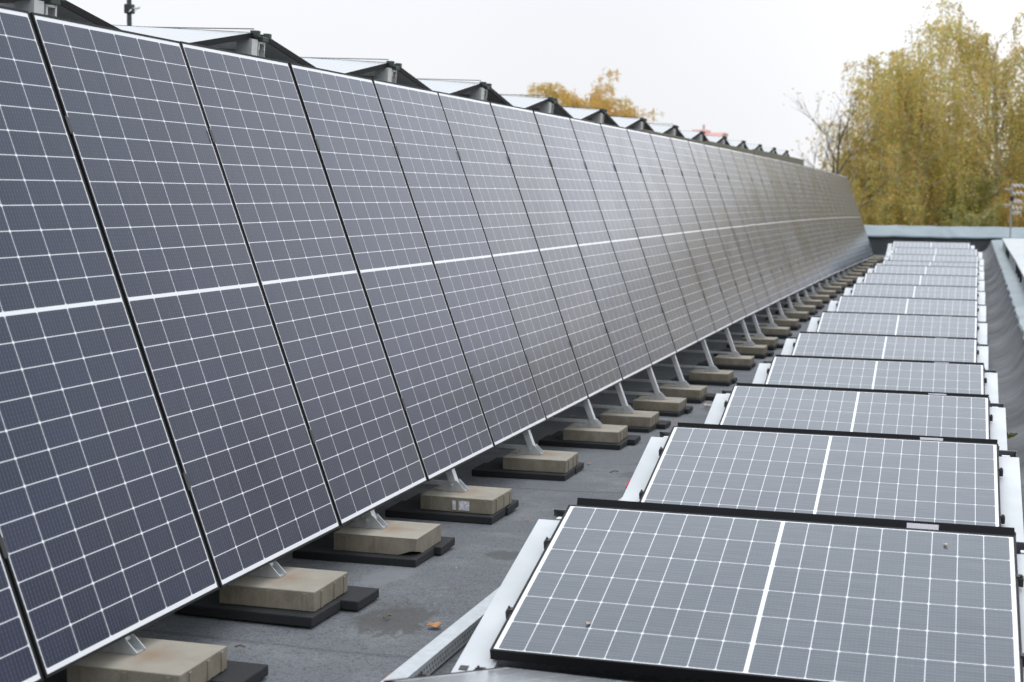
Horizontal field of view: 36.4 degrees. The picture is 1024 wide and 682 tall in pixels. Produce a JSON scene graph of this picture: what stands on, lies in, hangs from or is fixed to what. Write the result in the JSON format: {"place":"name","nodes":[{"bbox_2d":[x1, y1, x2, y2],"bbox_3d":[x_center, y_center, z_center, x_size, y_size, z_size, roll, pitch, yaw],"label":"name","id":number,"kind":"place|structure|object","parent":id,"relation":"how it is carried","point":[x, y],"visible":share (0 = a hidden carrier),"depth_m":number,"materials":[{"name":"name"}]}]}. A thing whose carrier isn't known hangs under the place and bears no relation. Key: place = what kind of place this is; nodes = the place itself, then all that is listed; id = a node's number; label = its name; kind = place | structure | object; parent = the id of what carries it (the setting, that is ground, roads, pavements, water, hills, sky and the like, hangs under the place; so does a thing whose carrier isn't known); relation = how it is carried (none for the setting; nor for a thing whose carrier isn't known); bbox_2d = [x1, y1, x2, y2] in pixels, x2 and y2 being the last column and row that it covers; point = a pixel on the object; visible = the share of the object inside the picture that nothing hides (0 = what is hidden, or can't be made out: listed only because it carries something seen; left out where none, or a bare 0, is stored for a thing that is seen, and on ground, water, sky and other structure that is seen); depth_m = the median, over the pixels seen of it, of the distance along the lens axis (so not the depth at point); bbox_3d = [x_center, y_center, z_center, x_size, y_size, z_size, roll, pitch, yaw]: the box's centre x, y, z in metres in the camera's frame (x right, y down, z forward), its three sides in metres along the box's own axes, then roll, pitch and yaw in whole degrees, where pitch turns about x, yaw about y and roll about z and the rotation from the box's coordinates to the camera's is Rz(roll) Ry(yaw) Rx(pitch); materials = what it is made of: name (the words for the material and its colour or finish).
{"place":"outdoors","nodes":[
{"label":"outdoors","id":0,"kind":"place"},
{"bbox_2d":[67,0,1023,198],"label":"sky","id":1,"kind":"structure","parent":0,"point":[730,67],"materials":[{"name":"white"}]},
{"bbox_2d":[134,241,1023,681],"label":"roof","id":2,"kind":"structure","parent":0,"point":[368,643],"depth_m":7.11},
{"bbox_2d":[42,660,267,681],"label":"rubber mat","id":3,"kind":"object","parent":2,"relation":"on","point":[235,671],"visible":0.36,"depth_m":5.29,"materials":[{"name":"rubber"}]},
{"bbox_2d":[67,637,226,681],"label":"concrete slab","id":4,"kind":"structure","parent":3,"relation":"on","point":[158,660],"depth_m":5.13,"materials":[{"name":"concrete"}]},
{"bbox_2d":[100,633,145,654],"bbox_3d":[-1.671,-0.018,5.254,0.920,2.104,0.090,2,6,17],"label":"support strut","id":5,"kind":"object","parent":4,"relation":"on","point":[131,644],"visible":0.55,"depth_m":5.22,"materials":[{"name":"metal"}]},
{"bbox_2d":[174,586,378,627],"bbox_3d":[-0.949,1.052,6.317,0.675,0.041,0.510,3,6,18],"label":"rubber mat","id":6,"kind":"object","parent":2,"relation":"on","point":[355,598],"visible":0.52,"depth_m":6.12,"materials":[{"name":"rubber"}]},
{"bbox_2d":[219,566,347,611],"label":"concrete slab","id":7,"kind":"structure","parent":6,"relation":"on","point":[304,589],"depth_m":6.15,"materials":[{"name":"concrete"}]},
{"bbox_2d":[292,529,454,567],"bbox_3d":[-0.649,0.981,7.392,0.635,0.041,0.510,2,6,15],"label":"rubber mat","id":8,"kind":"object","parent":2,"relation":"on","point":[322,548],"visible":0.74,"depth_m":7.19,"materials":[{"name":"rubber"}]},
{"bbox_2d":[334,520,440,554],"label":"concrete slab","id":9,"kind":"structure","parent":8,"relation":"on","point":[396,537],"depth_m":7.22,"materials":[{"name":"concrete"}]},
{"bbox_2d":[381,587,499,681],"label":"base rail","id":10,"kind":"object","parent":2,"relation":"on","point":[430,652],"visible":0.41,"depth_m":5.61,"materials":[{"name":"metal"}]},
{"bbox_2d":[385,493,518,524],"bbox_3d":[-0.323,0.916,8.525,0.610,0.041,0.510,2,6,15],"label":"rubber mat","id":11,"kind":"object","parent":2,"relation":"on","point":[409,508],"visible":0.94,"depth_m":8.32,"materials":[{"name":"rubber"}]},
{"bbox_2d":[420,485,511,514],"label":"concrete slab","id":12,"kind":"structure","parent":11,"relation":"on","point":[483,500],"depth_m":8.35,"materials":[{"name":"concrete"}]},
{"bbox_2d":[472,457,583,480],"bbox_3d":[0.107,0.819,9.959,0.610,0.041,0.510,2,6,15],"label":"rubber mat","id":13,"kind":"object","parent":2,"relation":"on","point":[493,468],"visible":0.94,"depth_m":9.75,"materials":[{"name":"rubber"}]},
{"bbox_2d":[503,449,577,472],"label":"concrete slab","id":14,"kind":"structure","parent":13,"relation":"on","point":[557,461],"depth_m":9.77,"materials":[{"name":"concrete"}]},
{"bbox_2d":[538,431,640,449],"bbox_3d":[0.576,0.731,11.447,0.655,0.041,0.510,2,6,16],"label":"rubber mat","id":15,"kind":"object","parent":2,"relation":"on","point":[556,439],"visible":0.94,"depth_m":11.25,"materials":[{"name":"rubber"}]},
{"bbox_2d":[563,423,627,442],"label":"concrete slab","id":16,"kind":"structure","parent":15,"relation":"on","point":[606,433],"depth_m":11.27,"materials":[{"name":"concrete"}]},
{"bbox_2d":[578,416,670,432],"bbox_3d":[0.890,0.672,12.459,0.675,0.041,0.510,3,6,17],"label":"rubber mat","id":17,"kind":"object","parent":2,"relation":"on","point":[662,424],"visible":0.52,"depth_m":12.29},
{"bbox_2d":[600,409,658,426],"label":"concrete slab","id":18,"kind":"structure","parent":17,"relation":"on","point":[637,418],"depth_m":12.28,"materials":[{"name":"concrete"}]},
{"bbox_2d":[617,402,692,416],"bbox_3d":[1.226,0.605,13.652,0.635,0.041,0.510,3,6,18],"label":"rubber mat","id":19,"kind":"object","parent":2,"relation":"on","point":[686,409],"visible":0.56,"depth_m":13.43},
{"bbox_2d":[632,396,686,411],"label":"concrete slab","id":20,"kind":"structure","parent":19,"relation":"on","point":[674,404],"depth_m":13.46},
{"bbox_2d":[637,390,715,403],"bbox_3d":[1.571,0.531,14.715,0.685,0.041,0.510,3,6,17],"label":"rubber mat","id":21,"kind":"object","parent":2,"relation":"on","point":[709,396],"visible":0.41,"depth_m":14.59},
{"bbox_2d":[659,384,706,398],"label":"concrete slab","id":22,"kind":"structure","parent":21,"relation":"on","point":[691,391],"depth_m":14.53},
{"bbox_2d":[451,509,1023,678],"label":"panel rack","id":23,"kind":"object","parent":2,"relation":"on","point":[475,652],"visible":0.31,"depth_m":5.67,"materials":[{"name":"white metal"}]},
{"bbox_2d":[490,505,1023,681],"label":"solar panel","id":24,"kind":"object","parent":23,"relation":"on","point":[716,598],"visible":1,"depth_m":5.46,"materials":[{"name":"grey glass"}]},
{"bbox_2d":[577,498,1015,535],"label":"solar panel","id":25,"kind":"object","parent":23,"relation":"on","point":[982,529],"visible":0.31,"depth_m":6.18,"materials":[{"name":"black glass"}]},
{"bbox_2d":[621,431,1023,541],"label":"panel rack","id":26,"kind":"object","parent":2,"relation":"on","point":[1010,496],"visible":0.34,"depth_m":7.96,"materials":[{"name":"white metal"}]},
{"bbox_2d":[639,426,1004,526],"bbox_3d":[1.569,0.710,7.878,1.762,0.047,1.134,2,20,16],"label":"solar panel","id":27,"kind":"object","parent":26,"relation":"on","point":[953,482],"visible":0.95,"depth_m":7.91,"materials":[{"name":"grey glass"}]},
{"bbox_2d":[678,422,998,448],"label":"solar panel","id":28,"kind":"object","parent":26,"relation":"on","point":[883,435],"visible":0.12,"depth_m":8.52,"materials":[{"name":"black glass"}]},
{"bbox_2d":[704,390,1006,449],"bbox_3d":[2.402,0.574,10.813,1.942,0.352,2.584,2,6,16],"label":"panel rack","id":29,"kind":"object","parent":2,"relation":"on","point":[998,431],"visible":0.27,"depth_m":10.40,"materials":[{"name":"white metal"}]},
{"bbox_2d":[719,385,992,438],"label":"solar panel","id":30,"kind":"object","parent":29,"relation":"on","point":[886,413],"visible":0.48,"depth_m":10.38,"materials":[{"name":"grey glass"}]},
{"bbox_2d":[737,383,990,402],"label":"solar panel","id":31,"kind":"object","parent":29,"relation":"on","point":[867,390],"visible":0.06,"depth_m":10.85,"materials":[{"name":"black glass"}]},
{"bbox_2d":[753,361,998,402],"bbox_3d":[3.075,0.392,13.142,1.942,0.352,2.584,2,6,16],"label":"panel rack","id":32,"kind":"object","parent":2,"relation":"on","point":[991,384],"visible":0.29,"depth_m":12.73,"materials":[{"name":"white metal"}]},
{"bbox_2d":[765,356,986,393],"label":"solar panel","id":33,"kind":"object","parent":32,"relation":"on","point":[900,375],"visible":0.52,"depth_m":12.74,"materials":[{"name":"grey glass"}]},
{"bbox_2d":[781,337,987,369],"bbox_3d":[3.719,0.179,15.484,1.942,0.352,2.584,2,6,16],"label":"panel rack","id":34,"kind":"object","parent":2,"relation":"on","point":[982,356],"visible":0.3,"depth_m":15.10,"materials":[{"name":"white metal"}]},
{"bbox_2d":[791,333,978,362],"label":"solar panel","id":35,"kind":"object","parent":34,"relation":"on","point":[887,347],"visible":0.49,"depth_m":15.09,"materials":[{"name":"grey glass"}]},
{"bbox_2d":[807,316,986,343],"bbox_3d":[4.416,-0.071,17.799,1.942,0.352,2.584,2,6,16],"label":"panel rack","id":36,"kind":"object","parent":2,"relation":"on","point":[981,333],"visible":0.34,"depth_m":17.34,"materials":[{"name":"white metal"}]},
{"bbox_2d":[816,312,978,337],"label":"solar panel","id":37,"kind":"object","parent":36,"relation":"on","point":[909,325],"visible":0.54,"depth_m":17.39,"materials":[{"name":"grey glass"}]},
{"bbox_2d":[828,299,985,321],"bbox_3d":[5.109,-0.321,20.115,1.942,0.352,2.584,3,6,16],"label":"panel rack","id":38,"kind":"object","parent":2,"relation":"on","point":[981,314],"visible":0.3,"depth_m":19.64,"materials":[{"name":"white metal"}]},
{"bbox_2d":[835,296,978,315],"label":"solar panel","id":39,"kind":"object","parent":38,"relation":"on","point":[908,306],"visible":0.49,"depth_m":19.74,"materials":[{"name":"grey glass"}]},
{"bbox_2d":[844,287,984,304],"bbox_3d":[5.802,-0.568,22.431,1.942,0.352,2.584,2,6,16],"label":"panel rack","id":40,"kind":"object","parent":2,"relation":"on","point":[980,298],"visible":0.29,"depth_m":21.98,"materials":[{"name":"white metal"}]},
{"bbox_2d":[851,284,978,299],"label":"solar panel","id":41,"kind":"object","parent":40,"relation":"on","point":[937,292],"visible":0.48,"depth_m":22.08,"materials":[{"name":"grey glass"}]},
{"bbox_2d":[856,276,984,290],"bbox_3d":[6.496,-0.819,24.747,1.942,0.352,2.584,2,6,16],"label":"panel rack","id":42,"kind":"object","parent":2,"relation":"on","point":[980,286],"visible":0.23,"depth_m":24.31,"materials":[{"name":"white metal"}]},
{"bbox_2d":[863,273,978,286],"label":"solar panel","id":43,"kind":"object","parent":42,"relation":"on","point":[935,280],"visible":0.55,"depth_m":24.41,"materials":[{"name":"grey glass"}]},
{"bbox_2d":[867,268,983,279],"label":"panel rack","id":44,"kind":"object","parent":2,"relation":"on","point":[980,275],"visible":0.27,"depth_m":26.61,"materials":[{"name":"white metal"}]},
{"bbox_2d":[873,265,978,275],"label":"solar panel","id":45,"kind":"object","parent":44,"relation":"on","point":[935,270],"visible":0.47,"depth_m":26.75,"materials":[{"name":"grey glass"}]},
{"bbox_2d":[886,243,974,256],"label":"panel rack","id":46,"kind":"object","parent":2,"relation":"on","point":[889,248],"visible":0.28,"depth_m":36.08,"materials":[{"name":"white metal"}]},
{"bbox_2d":[892,241,970,249],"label":"solar panel","id":47,"kind":"object","parent":46,"relation":"on","point":[931,244],"visible":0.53,"depth_m":36.06,"materials":[{"name":"grey glass"}]},
{"bbox_2d":[884,257,983,265],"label":"panel rack","id":48,"kind":"object","parent":2,"relation":"on","point":[981,262],"visible":0.26,"depth_m":31.18,"materials":[{"name":"white metal"}]},
{"bbox_2d":[889,254,978,262],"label":"solar panel","id":49,"kind":"object","parent":48,"relation":"on","point":[941,258],"visible":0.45,"depth_m":31.40,"materials":[{"name":"grey glass"}]},
{"bbox_2d":[889,250,981,258],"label":"panel rack","id":50,"kind":"object","parent":2,"relation":"on","point":[979,253],"visible":0.29,"depth_m":33.61,"materials":[{"name":"white metal"}]},
{"bbox_2d":[894,247,977,255],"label":"solar panel","id":51,"kind":"object","parent":50,"relation":"on","point":[934,251],"visible":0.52,"depth_m":33.70,"materials":[{"name":"grey glass"}]},
{"bbox_2d":[864,225,1023,254],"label":"roof parapet","id":52,"kind":"structure","parent":2,"relation":"on","point":[881,237],"depth_m":44.59,"materials":[{"name":"metal"}]},
{"bbox_2d":[991,240,1023,339],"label":"roof kerb","id":53,"kind":"structure","parent":2,"relation":"attached to","point":[1015,289],"depth_m":24.43,"materials":[{"name":"metal"}]},
{"bbox_2d":[1002,238,1023,287],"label":"white canopy","id":54,"kind":"object","parent":53,"relation":"on","point":[1013,248],"visible":0.98,"depth_m":30.23,"materials":[{"name":"metal"}]},
{"bbox_3d":[3.755,-1.660,23.322,0.536,1.535,39.142,2,6,17],"label":"mounting frame","id":55,"kind":"object","parent":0,"visible":0},
{"bbox_2d":[0,548,43,681],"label":"solar panel","id":56,"kind":"object","parent":55,"relation":"attached to","point":[18,661],"visible":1,"depth_m":4.67,"materials":[{"name":"grey glass"}]},
{"bbox_2d":[0,6,219,678],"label":"solar panel","id":57,"kind":"object","parent":55,"relation":"attached to","point":[102,544],"visible":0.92,"depth_m":5.38,"materials":[{"name":"grey glass"}]},
{"bbox_2d":[29,12,340,587],"bbox_3d":[-1.299,-0.200,6.374,0.042,2.278,1.151,-19,-1,17],"label":"solar panel","id":58,"kind":"object","parent":55,"relation":"attached to","point":[192,293],"visible":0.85,"depth_m":6.30,"materials":[{"name":"grey glass"}]},
{"bbox_2d":[180,41,427,525],"bbox_3d":[-0.972,-0.302,7.465,0.045,2.278,1.151,-19,0,17],"label":"solar panel","id":59,"kind":"object","parent":55,"relation":"attached to","point":[341,375],"visible":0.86,"depth_m":7.41,"materials":[{"name":"grey glass"}]},
{"bbox_2d":[289,63,494,481],"bbox_3d":[-0.641,-0.402,8.563,0.042,2.278,1.151,-19,-1,17],"label":"solar panel","id":60,"kind":"object","parent":55,"relation":"attached to","point":[347,122],"visible":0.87,"depth_m":8.51,"materials":[{"name":"grey glass"}]},
{"bbox_2d":[372,79,546,446],"bbox_3d":[-0.311,-0.504,9.658,0.042,2.278,1.151,-19,0,17],"label":"solar panel","id":61,"kind":"object","parent":55,"relation":"attached to","point":[464,264],"visible":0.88,"depth_m":9.61,"materials":[{"name":"grey glass"}]},
{"bbox_2d":[437,91,588,419],"bbox_3d":[0.017,-0.606,10.752,0.044,2.278,1.151,-19,0,17],"label":"solar panel","id":62,"kind":"object","parent":55,"relation":"attached to","point":[520,267],"visible":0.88,"depth_m":10.72,"materials":[{"name":"grey glass"}]},
{"bbox_2d":[490,102,622,397],"bbox_3d":[0.346,-0.707,11.846,0.044,2.278,1.151,-19,0,17],"label":"solar panel","id":63,"kind":"object","parent":55,"relation":"attached to","point":[554,236],"visible":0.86,"depth_m":11.81,"materials":[{"name":"grey glass"}]},
{"bbox_2d":[533,110,651,380],"bbox_3d":[0.677,-0.808,12.943,0.042,2.278,1.151,-19,0,17],"label":"solar panel","id":64,"kind":"object","parent":55,"relation":"attached to","point":[629,348],"visible":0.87,"depth_m":12.91,"materials":[{"name":"grey glass"}]},
{"bbox_2d":[569,117,676,365],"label":"solar panel","id":65,"kind":"object","parent":55,"relation":"attached to","point":[624,239],"visible":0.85,"depth_m":14.01,"materials":[{"name":"grey glass"}]},
{"bbox_2d":[600,123,697,352],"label":"solar panel","id":66,"kind":"object","parent":55,"relation":"attached to","point":[650,237],"visible":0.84,"depth_m":15.10,"materials":[{"name":"grey glass"}]},
{"bbox_2d":[627,128,715,341],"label":"solar panel","id":67,"kind":"object","parent":55,"relation":"attached to","point":[674,238],"visible":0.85,"depth_m":16.21,"materials":[{"name":"grey glass"}]},
{"bbox_2d":[650,133,732,332],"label":"solar panel","id":68,"kind":"object","parent":55,"relation":"attached to","point":[691,230],"visible":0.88,"depth_m":17.30,"materials":[{"name":"grey glass"}]},
{"bbox_2d":[670,137,746,323],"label":"solar panel","id":69,"kind":"object","parent":55,"relation":"attached to","point":[710,234],"visible":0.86,"depth_m":18.40,"materials":[{"name":"grey glass"}]},
{"bbox_2d":[688,140,758,317],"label":"solar panel","id":70,"kind":"object","parent":55,"relation":"attached to","point":[721,220],"visible":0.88,"depth_m":19.50,"materials":[{"name":"grey glass"}]},
{"bbox_2d":[704,144,770,310],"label":"solar panel","id":71,"kind":"object","parent":55,"relation":"attached to","point":[738,227],"visible":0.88,"depth_m":20.60,"materials":[{"name":"grey glass"}]},
{"bbox_2d":[718,147,780,304],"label":"solar panel","id":72,"kind":"object","parent":55,"relation":"attached to","point":[750,225],"visible":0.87,"depth_m":21.69,"materials":[{"name":"grey glass"}]},
{"bbox_2d":[731,149,789,299],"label":"solar panel","id":73,"kind":"object","parent":55,"relation":"attached to","point":[763,231],"visible":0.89,"depth_m":22.79,"materials":[{"name":"grey glass"}]},
{"bbox_2d":[743,152,798,295],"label":"solar panel","id":74,"kind":"object","parent":55,"relation":"attached to","point":[770,220],"visible":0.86,"depth_m":23.89,"materials":[{"name":"grey glass"}]},
{"bbox_2d":[753,154,806,291],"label":"solar panel","id":75,"kind":"object","parent":55,"relation":"attached to","point":[780,222],"visible":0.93,"depth_m":24.98,"materials":[{"name":"grey glass"}]},
{"bbox_2d":[763,156,813,286],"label":"solar panel","id":76,"kind":"object","parent":55,"relation":"attached to","point":[788,220],"visible":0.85,"depth_m":26.09,"materials":[{"name":"grey glass"}]},
{"bbox_2d":[772,158,819,283],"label":"solar panel","id":77,"kind":"object","parent":55,"relation":"attached to","point":[797,223],"visible":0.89,"depth_m":27.18,"materials":[{"name":"grey glass"}]},
{"bbox_2d":[780,160,825,280],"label":"solar panel","id":78,"kind":"object","parent":55,"relation":"attached to","point":[802,216],"visible":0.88,"depth_m":28.29,"materials":[{"name":"grey glass"}]},
{"bbox_2d":[788,162,831,277],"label":"solar panel","id":79,"kind":"object","parent":55,"relation":"attached to","point":[813,229],"visible":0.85,"depth_m":29.38,"materials":[{"name":"grey glass"}]},
{"bbox_2d":[795,163,836,275],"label":"solar panel","id":80,"kind":"object","parent":55,"relation":"attached to","point":[815,217],"visible":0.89,"depth_m":30.48,"materials":[{"name":"grey glass"}]},
{"bbox_2d":[801,165,841,272],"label":"solar panel","id":81,"kind":"object","parent":55,"relation":"attached to","point":[821,218],"visible":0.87,"depth_m":31.57,"materials":[{"name":"grey glass"}]},
{"bbox_2d":[807,166,846,270],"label":"solar panel","id":82,"kind":"object","parent":55,"relation":"attached to","point":[828,221],"visible":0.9,"depth_m":32.67,"materials":[{"name":"grey glass"}]},
{"bbox_2d":[813,168,850,267],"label":"solar panel","id":83,"kind":"object","parent":55,"relation":"attached to","point":[832,218],"visible":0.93,"depth_m":33.76,"materials":[{"name":"grey glass"}]},
{"label":"ground","id":84,"kind":"structure","parent":0,"visible":0},
{"bbox_2d":[520,67,645,117],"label":"golden tree","id":85,"kind":"object","parent":84,"relation":"on","point":[572,100],"visible":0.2,"depth_m":113.66,"materials":[{"name":"plant"}]},
{"bbox_2d":[783,87,903,212],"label":"bare tree","id":86,"kind":"object","parent":84,"relation":"on","point":[839,139],"visible":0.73,"depth_m":64.50,"materials":[{"name":"brown plant"}]},
{"bbox_2d":[817,68,922,224],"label":"birch tree","id":87,"kind":"object","parent":84,"relation":"on","point":[867,148],"visible":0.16,"depth_m":74.19,"materials":[{"name":"yellow plant"}]},
{"bbox_2d":[839,40,1014,226],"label":"birch tree","id":88,"kind":"object","parent":84,"relation":"on","point":[919,194],"visible":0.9,"depth_m":66.49,"materials":[{"name":"yellow plant"}]},
{"bbox_2d":[866,139,1023,226],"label":"birch tree","id":89,"kind":"object","parent":84,"relation":"on","point":[981,188],"visible":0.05,"depth_m":70.03,"materials":[{"name":"green plant"}]},
{"bbox_2d":[902,0,1023,226],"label":"birch tree","id":90,"kind":"object","parent":84,"relation":"on","point":[966,46],"visible":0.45,"depth_m":71.48,"materials":[{"name":"yellow plant"}]},
{"bbox_2d":[940,197,1023,226],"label":"bush","id":91,"kind":"object","parent":84,"relation":"on","point":[977,221],"visible":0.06,"depth_m":65.42,"materials":[{"name":"green plant"}]},
{"bbox_2d":[982,180,1023,226],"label":"birch tree","id":92,"kind":"object","parent":84,"relation":"on","point":[1006,199],"visible":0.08,"depth_m":66.56,"materials":[{"name":"green plant"}]},
{"bbox_3d":[-5.755,3.366,23.480,27.900,6.800,52.900,2,6,17],"label":"building","id":93,"kind":"object","parent":84,"relation":"on","visible":0},
{"bbox_3d":[-8.432,-1.513,23.467,22.180,2.740,52.000,2,6,17],"label":"raised roof","id":94,"kind":"object","parent":93,"relation":"on","visible":0},
{"bbox_2d":[0,0,65,16],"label":"gable rack","id":95,"kind":"object","parent":94,"relation":"on","point":[40,7],"visible":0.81,"depth_m":7.74,"materials":[{"name":"metal"}]},
{"bbox_2d":[3,0,120,29],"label":"solar panel","id":96,"kind":"object","parent":95,"relation":"attached to","point":[68,10],"visible":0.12,"depth_m":8.21,"materials":[{"name":"black glass"}]},
{"bbox_2d":[209,30,271,56],"bbox_3d":[-3.252,-1.993,10.556,3.420,0.372,0.245,6,7,16],"label":"gable rack","id":97,"kind":"object","parent":94,"relation":"on","point":[256,47],"visible":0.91,"depth_m":10.04,"materials":[{"name":"metal"}]},
{"bbox_2d":[113,25,254,45],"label":"solar panel","id":98,"kind":"object","parent":97,"relation":"attached to","point":[204,37],"visible":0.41,"depth_m":9.83,"materials":[{"name":"white glass"}]},
{"bbox_2d":[224,34,314,66],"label":"solar panel","id":99,"kind":"object","parent":97,"relation":"attached to","point":[275,50],"visible":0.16,"depth_m":10.65,"materials":[{"name":"black glass"}]},
{"bbox_2d":[360,61,401,82],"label":"gable rack","id":100,"kind":"object","parent":94,"relation":"on","point":[388,74],"visible":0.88,"depth_m":12.30,"materials":[{"name":"metal"}]},
{"bbox_2d":[301,57,389,74],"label":"solar panel","id":101,"kind":"object","parent":100,"relation":"attached to","point":[354,67],"visible":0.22,"depth_m":12.07,"materials":[{"name":"white glass"}]},
{"bbox_2d":[463,82,491,100],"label":"gable rack","id":102,"kind":"object","parent":94,"relation":"on","point":[480,93],"visible":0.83,"depth_m":14.58,"materials":[{"name":"metal"}]},
{"bbox_2d":[418,79,481,94],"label":"solar panel","id":103,"kind":"object","parent":102,"relation":"attached to","point":[454,87],"visible":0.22,"depth_m":14.35,"materials":[{"name":"white glass"}]},
{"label":"panel rack","id":104,"kind":"object","parent":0,"visible":0},
{"bbox_2d":[384,665,631,681],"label":"solar panel","id":105,"kind":"object","parent":104,"relation":"on","point":[498,674],"visible":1,"depth_m":4.66,"materials":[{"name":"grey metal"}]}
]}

